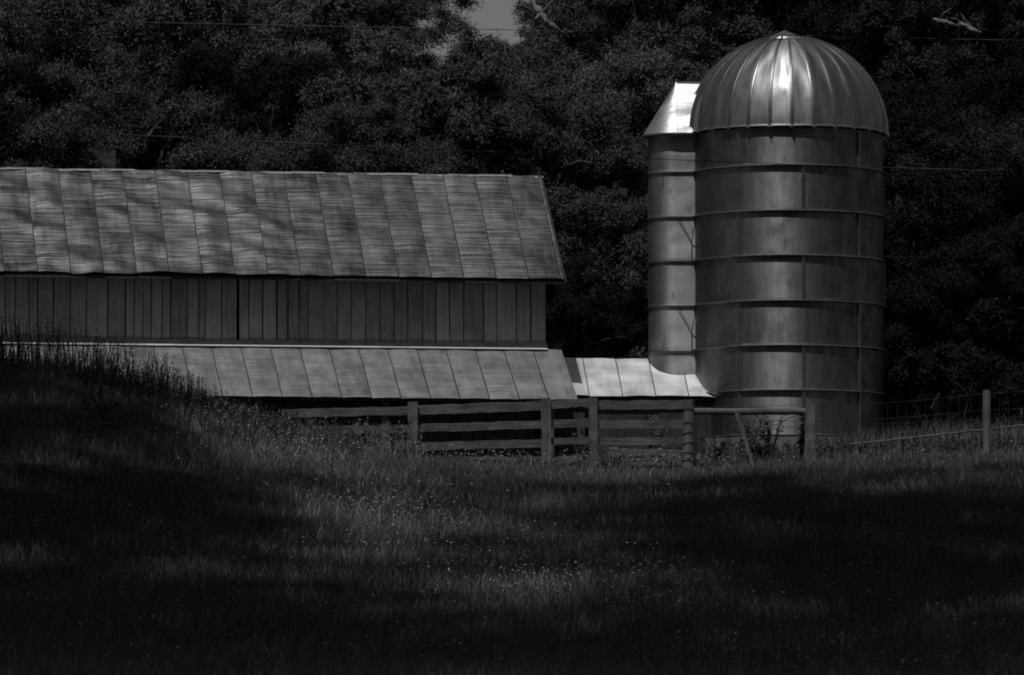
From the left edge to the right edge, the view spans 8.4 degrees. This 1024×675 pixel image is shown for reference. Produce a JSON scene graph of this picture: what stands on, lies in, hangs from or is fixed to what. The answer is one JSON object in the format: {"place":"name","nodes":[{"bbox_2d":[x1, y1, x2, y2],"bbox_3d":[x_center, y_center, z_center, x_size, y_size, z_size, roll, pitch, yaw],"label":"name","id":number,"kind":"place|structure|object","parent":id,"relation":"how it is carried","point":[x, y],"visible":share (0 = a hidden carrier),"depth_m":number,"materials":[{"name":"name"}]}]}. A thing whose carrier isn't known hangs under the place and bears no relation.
{"place":"outdoors","nodes":[
{"label":"outdoors","id":0,"kind":"place"},
{"bbox_2d":[0,0,946,89],"label":"sky","id":1,"kind":"structure","parent":0,"point":[494,14],"materials":[{"name":"grey"}]},
{"bbox_2d":[0,91,1023,674],"bbox_3d":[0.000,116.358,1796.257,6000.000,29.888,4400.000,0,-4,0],"label":"ground","id":2,"kind":"structure","parent":0,"point":[188,423],"depth_m":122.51,"materials":[{"name":"plant"}]},
{"bbox_2d":[0,47,80,168],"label":"broadleaf tree","id":3,"kind":"object","parent":2,"relation":"on","point":[20,72],"visible":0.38,"depth_m":167.97,"materials":[{"name":"grey plant"}]},
{"bbox_2d":[0,0,137,104],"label":"broadleaf tree","id":4,"kind":"object","parent":2,"relation":"on","point":[29,36],"visible":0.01,"depth_m":183.75,"materials":[{"name":"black plant"}]},
{"bbox_2d":[0,0,193,166],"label":"broadleaf tree","id":5,"kind":"object","parent":2,"relation":"on","point":[56,9],"visible":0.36,"depth_m":172.04,"materials":[{"name":"grey plant"}]},
{"bbox_2d":[78,385,125,421],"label":"broad leaved plant","id":6,"kind":"object","parent":2,"relation":"on","point":[101,406],"visible":1,"depth_m":132.39,"materials":[{"name":"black plant"}]},
{"bbox_2d":[0,314,242,424],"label":"tall weeds","id":7,"kind":"object","parent":2,"relation":"on","point":[21,349],"visible":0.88,"depth_m":139.97,"materials":[{"name":"plant"}]},
{"bbox_2d":[0,36,288,171],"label":"broadleaf tree","id":8,"kind":"object","parent":2,"relation":"on","point":[63,154],"visible":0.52,"depth_m":165.97,"materials":[{"name":"black plant"}]},
{"bbox_2d":[9,0,319,168],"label":"broadleaf tree","id":9,"kind":"object","parent":2,"relation":"on","point":[236,42],"visible":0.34,"depth_m":171.95,"materials":[{"name":"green plant"}]},
{"bbox_2d":[82,353,305,448],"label":"bank stems","id":10,"kind":"object","parent":2,"relation":"on","point":[274,425],"visible":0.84,"depth_m":138.44,"materials":[{"name":"plant"}]},
{"bbox_2d":[88,0,362,131],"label":"broadleaf tree","id":11,"kind":"object","parent":2,"relation":"on","point":[201,11],"visible":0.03,"depth_m":181.02,"materials":[{"name":"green plant"}]},
{"bbox_2d":[103,31,413,171],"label":"broadleaf tree","id":12,"kind":"object","parent":2,"relation":"on","point":[285,79],"visible":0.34,"depth_m":168.39,"materials":[{"name":"black plant"}]},
{"bbox_2d":[0,167,577,457],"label":"barn","id":13,"kind":"structure","parent":2,"relation":"on","point":[297,290],"depth_m":155.23,"materials":[{"name":"metal"}]},
{"bbox_2d":[231,397,368,456],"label":"short weeds","id":14,"kind":"object","parent":2,"relation":"on","point":[322,432],"visible":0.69,"depth_m":141.24,"materials":[{"name":"plant"}]},
{"bbox_2d":[240,0,428,139],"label":"broadleaf tree","id":15,"kind":"object","parent":2,"relation":"on","point":[344,37],"visible":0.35,"depth_m":176.14,"materials":[{"name":"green plant"}]},
{"bbox_2d":[272,0,407,20],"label":"shade tree","id":16,"kind":"object","parent":2,"relation":"on","point":[326,9],"visible":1,"depth_m":122.23,"materials":[{"name":"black plant"}]},
{"bbox_2d":[213,0,470,111],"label":"broadleaf tree","id":17,"kind":"object","parent":2,"relation":"on","point":[369,9],"visible":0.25,"depth_m":178.62,"materials":[{"name":"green plant"}]},
{"bbox_2d":[214,96,470,174],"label":"broadleaf tree","id":18,"kind":"object","parent":2,"relation":"on","point":[343,158],"visible":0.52,"depth_m":164.28,"materials":[{"name":"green plant"}]},
{"bbox_2d":[270,407,422,458],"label":"bank weeds","id":19,"kind":"object","parent":2,"relation":"on","point":[413,447],"visible":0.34,"depth_m":147.47,"materials":[{"name":"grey plant"}]},
{"bbox_2d":[219,0,478,47],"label":"broadleaf tree","id":20,"kind":"object","parent":2,"relation":"on","point":[463,22],"visible":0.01,"depth_m":187.43,"materials":[{"name":"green plant"}]},
{"bbox_2d":[343,419,365,442],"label":"weed","id":21,"kind":"object","parent":2,"relation":"on","point":[355,434],"visible":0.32,"depth_m":149.82,"materials":[{"name":"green plant"}]},
{"bbox_2d":[290,49,533,175],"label":"broadleaf tree","id":22,"kind":"object","parent":2,"relation":"on","point":[359,90],"visible":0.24,"depth_m":166.75,"materials":[{"name":"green plant"}]},
{"bbox_2d":[351,0,483,74],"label":"broadleaf tree","id":23,"kind":"object","parent":2,"relation":"on","point":[463,3],"visible":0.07,"depth_m":194.11,"materials":[{"name":"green plant"}]},
{"bbox_2d":[281,398,683,467],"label":"board fence","id":24,"kind":"object","parent":2,"relation":"on","point":[545,423],"visible":0.81,"depth_m":149.27,"materials":[{"name":"grey wood"}]},
{"bbox_2d":[470,37,552,60],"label":"broadleaf tree","id":25,"kind":"object","parent":2,"relation":"on","point":[514,46],"visible":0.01,"depth_m":189.98,"materials":[{"name":"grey plant"}]},
{"bbox_2d":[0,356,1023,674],"bbox_3d":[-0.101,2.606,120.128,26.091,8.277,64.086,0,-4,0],"label":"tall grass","id":26,"kind":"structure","parent":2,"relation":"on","point":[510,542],"depth_m":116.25,"materials":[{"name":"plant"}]},
{"bbox_2d":[0,348,1023,667],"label":"meadow flowers","id":27,"kind":"object","parent":2,"relation":"on","point":[508,538],"visible":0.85,"depth_m":118.89,"materials":[{"name":"white plant"}]},
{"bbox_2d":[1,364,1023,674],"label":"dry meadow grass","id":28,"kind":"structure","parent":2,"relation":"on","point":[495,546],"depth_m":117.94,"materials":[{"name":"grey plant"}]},
{"bbox_2d":[391,23,634,233],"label":"broadleaf tree","id":29,"kind":"object","parent":2,"relation":"on","point":[482,44],"visible":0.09,"depth_m":172.86,"materials":[{"name":"grey plant"}]},
{"bbox_2d":[3,19,1023,40],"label":"power line","id":30,"kind":"object","parent":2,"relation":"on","point":[509,29],"visible":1,"depth_m":138.76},
{"bbox_2d":[401,27,639,210],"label":"broadleaf tree","id":31,"kind":"object","parent":2,"relation":"on","point":[454,45],"visible":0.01,"depth_m":191.44,"materials":[{"name":"grey plant"}]},
{"bbox_2d":[406,38,647,341],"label":"broadleaf tree","id":32,"kind":"object","parent":2,"relation":"on","point":[603,117],"visible":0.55,"depth_m":166.94,"materials":[{"name":"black plant"}]},
{"bbox_2d":[393,447,699,467],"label":"fence weeds","id":33,"kind":"object","parent":2,"relation":"on","point":[578,455],"visible":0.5,"depth_m":149.47,"materials":[{"name":"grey plant"}]},
{"bbox_2d":[513,0,594,41],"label":"broadleaf tree","id":34,"kind":"object","parent":2,"relation":"on","point":[523,21],"depth_m":193.79,"materials":[{"name":"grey plant"}]},
{"bbox_2d":[443,45,682,357],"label":"broadleaf tree","id":35,"kind":"object","parent":2,"relation":"on","point":[649,108],"visible":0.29,"depth_m":170.43,"materials":[{"name":"grey plant"}]},
{"bbox_2d":[571,430,583,463],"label":"weed","id":36,"kind":"object","parent":2,"relation":"on","point":[575,449],"visible":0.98,"depth_m":150.06,"materials":[{"name":"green plant"}]},
{"bbox_2d":[544,176,647,357],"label":"broadleaf tree","id":37,"kind":"object","parent":2,"relation":"on","point":[619,250],"visible":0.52,"depth_m":163.91,"materials":[{"name":"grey plant"}]},
{"bbox_2d":[545,250,647,358],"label":"broadleaf tree","id":38,"kind":"object","parent":2,"relation":"on","point":[575,342],"visible":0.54,"depth_m":162.49,"materials":[{"name":"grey plant"}]},
{"bbox_2d":[577,343,647,436],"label":"shrub","id":39,"kind":"object","parent":2,"relation":"on","point":[641,351],"visible":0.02,"depth_m":162.25,"materials":[{"name":"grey plant"}]},
{"bbox_2d":[504,17,735,347],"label":"broadleaf tree","id":40,"kind":"object","parent":2,"relation":"on","point":[684,68],"visible":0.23,"depth_m":172.37,"materials":[{"name":"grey plant"}]},
{"bbox_2d":[556,357,713,455],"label":"lean to shed","id":41,"kind":"object","parent":2,"relation":"on","point":[601,379],"visible":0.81,"depth_m":156.00,"materials":[{"name":"metal"}]},
{"bbox_2d":[610,446,672,457],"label":"broken picket board","id":42,"kind":"object","parent":2,"relation":"on","point":[616,447],"visible":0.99,"depth_m":149.42,"materials":[{"name":"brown wood"}]},
{"bbox_2d":[510,0,780,275],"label":"broadleaf tree","id":43,"kind":"object","parent":2,"relation":"on","point":[578,20],"visible":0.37,"depth_m":179.76,"materials":[{"name":"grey plant"}]},
{"bbox_2d":[513,0,794,96],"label":"broadleaf tree","id":44,"kind":"object","parent":2,"relation":"on","point":[548,8],"visible":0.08,"depth_m":182.60,"materials":[{"name":"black plant"}]},
{"bbox_2d":[643,413,667,457],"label":"weed","id":45,"kind":"object","parent":2,"relation":"on","point":[654,446],"visible":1,"depth_m":150.09,"materials":[{"name":"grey plant"}]},
{"bbox_2d":[683,400,694,467],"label":"wire wrapped post","id":46,"kind":"object","parent":2,"relation":"on","point":[688,432],"visible":0.93,"depth_m":149.12,"materials":[{"name":"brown wood"}]},
{"bbox_2d":[699,435,730,460],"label":"weed","id":47,"kind":"object","parent":2,"relation":"on","point":[718,448],"visible":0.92,"depth_m":150.73,"materials":[{"name":"grey plant"}]},
{"bbox_2d":[734,410,753,463],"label":"leaning board","id":48,"kind":"object","parent":2,"relation":"on","point":[743,434],"visible":0.87,"depth_m":149.07,"materials":[{"name":"grey wood"}]},
{"bbox_2d":[734,415,764,444],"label":"weed","id":49,"kind":"object","parent":2,"relation":"on","point":[746,429],"visible":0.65,"depth_m":151.42,"materials":[{"name":"plant"}]},
{"bbox_2d":[725,437,779,459],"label":"weed","id":50,"kind":"object","parent":2,"relation":"on","point":[753,447],"visible":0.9,"depth_m":150.45,"materials":[{"name":"grey plant"}]},
{"bbox_2d":[608,0,897,79],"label":"broadleaf tree","id":51,"kind":"object","parent":2,"relation":"on","point":[722,34],"visible":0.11,"depth_m":181.15,"materials":[{"name":"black plant"}]},
{"bbox_2d":[641,30,888,453],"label":"silo","id":52,"kind":"object","parent":2,"relation":"on","point":[766,285],"visible":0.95,"depth_m":155.83,"materials":[{"name":"metal"}]},
{"bbox_2d":[754,415,787,455],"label":"weed","id":53,"kind":"object","parent":2,"relation":"on","point":[769,433],"visible":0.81,"depth_m":151.60,"materials":[{"name":"plant"}]},
{"bbox_2d":[795,415,816,456],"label":"weed","id":54,"kind":"object","parent":2,"relation":"on","point":[802,433],"visible":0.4,"depth_m":151.17,"materials":[{"name":"plant"}]},
{"bbox_2d":[694,390,1023,463],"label":"wire fence","id":55,"kind":"object","parent":2,"relation":"on","point":[808,411],"visible":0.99,"depth_m":149.21,"materials":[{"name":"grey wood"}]},
{"bbox_2d":[701,429,1023,461],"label":"fence line weeds","id":56,"kind":"object","parent":2,"relation":"on","point":[862,445],"visible":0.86,"depth_m":151.00,"materials":[{"name":"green plant"}]},
{"bbox_2d":[729,0,1023,80],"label":"broadleaf tree","id":57,"kind":"object","parent":2,"relation":"on","point":[799,15],"visible":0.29,"depth_m":180.43,"materials":[{"name":"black plant"}]},
{"bbox_2d":[812,0,1023,251],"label":"broadleaf tree","id":58,"kind":"object","parent":2,"relation":"on","point":[830,15],"visible":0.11,"depth_m":178.14,"materials":[{"name":"grey plant"}]},
{"bbox_2d":[834,0,1023,124],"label":"broadleaf tree","id":59,"kind":"object","parent":2,"relation":"on","point":[984,19],"visible":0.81,"depth_m":176.03,"materials":[{"name":"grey plant"}]},
{"bbox_2d":[847,424,1023,445],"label":"thin rail","id":60,"kind":"object","parent":2,"relation":"on","point":[932,435],"visible":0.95,"depth_m":150.41,"materials":[{"name":"grey wood"}]},
{"bbox_2d":[876,34,1023,342],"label":"broadleaf tree","id":61,"kind":"object","parent":2,"relation":"on","point":[908,114],"visible":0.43,"depth_m":171.14,"materials":[{"name":"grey plant"}]},
{"bbox_2d":[883,151,1023,396],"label":"broadleaf tree","id":62,"kind":"object","parent":2,"relation":"on","point":[913,216],"visible":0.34,"depth_m":164.92,"materials":[{"name":"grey plant"}]},
{"bbox_2d":[884,192,1023,398],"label":"broadleaf tree","id":63,"kind":"object","parent":2,"relation":"on","point":[966,259],"visible":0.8,"depth_m":162.83,"materials":[{"name":"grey plant"}]},
{"bbox_2d":[884,341,1023,434],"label":"shrub","id":64,"kind":"object","parent":2,"relation":"on","point":[900,385],"visible":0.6,"depth_m":159.38,"materials":[{"name":"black plant"}]},
{"bbox_2d":[884,297,1023,415],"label":"shrub","id":65,"kind":"object","parent":2,"relation":"on","point":[988,312],"visible":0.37,"depth_m":161.74,"materials":[{"name":"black plant"}]},
{"bbox_2d":[884,312,1023,423],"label":"shrub","id":66,"kind":"object","parent":2,"relation":"on","point":[894,350],"visible":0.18,"depth_m":162.94,"materials":[{"name":"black plant"}]},
{"bbox_2d":[885,99,1023,271],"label":"broadleaf tree","id":67,"kind":"object","parent":2,"relation":"on","point":[1006,147],"visible":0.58,"depth_m":168.47,"materials":[{"name":"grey plant"}]},
{"bbox_2d":[900,340,1023,434],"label":"shrub","id":68,"kind":"object","parent":2,"relation":"on","point":[926,385],"visible":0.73,"depth_m":158.63,"materials":[{"name":"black plant"}]},
{"bbox_2d":[933,0,1023,117],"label":"broadleaf tree","id":69,"kind":"object","parent":2,"relation":"on","point":[1005,34],"visible":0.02,"depth_m":183.29,"materials":[{"name":"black plant"}]},
{"bbox_2d":[941,355,1023,437],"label":"shrub","id":70,"kind":"object","parent":2,"relation":"on","point":[1008,379],"visible":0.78,"depth_m":158.47,"materials":[{"name":"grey plant"}]},
{"bbox_2d":[0,128,1023,171],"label":"power line","id":71,"kind":"object","parent":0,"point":[511,152],"visible":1,"depth_m":136.58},
{"bbox_2d":[825,397,1023,451],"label":"rough grass","id":72,"kind":"structure","parent":0,"point":[900,430],"depth_m":155.52,"materials":[{"name":"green plant"}]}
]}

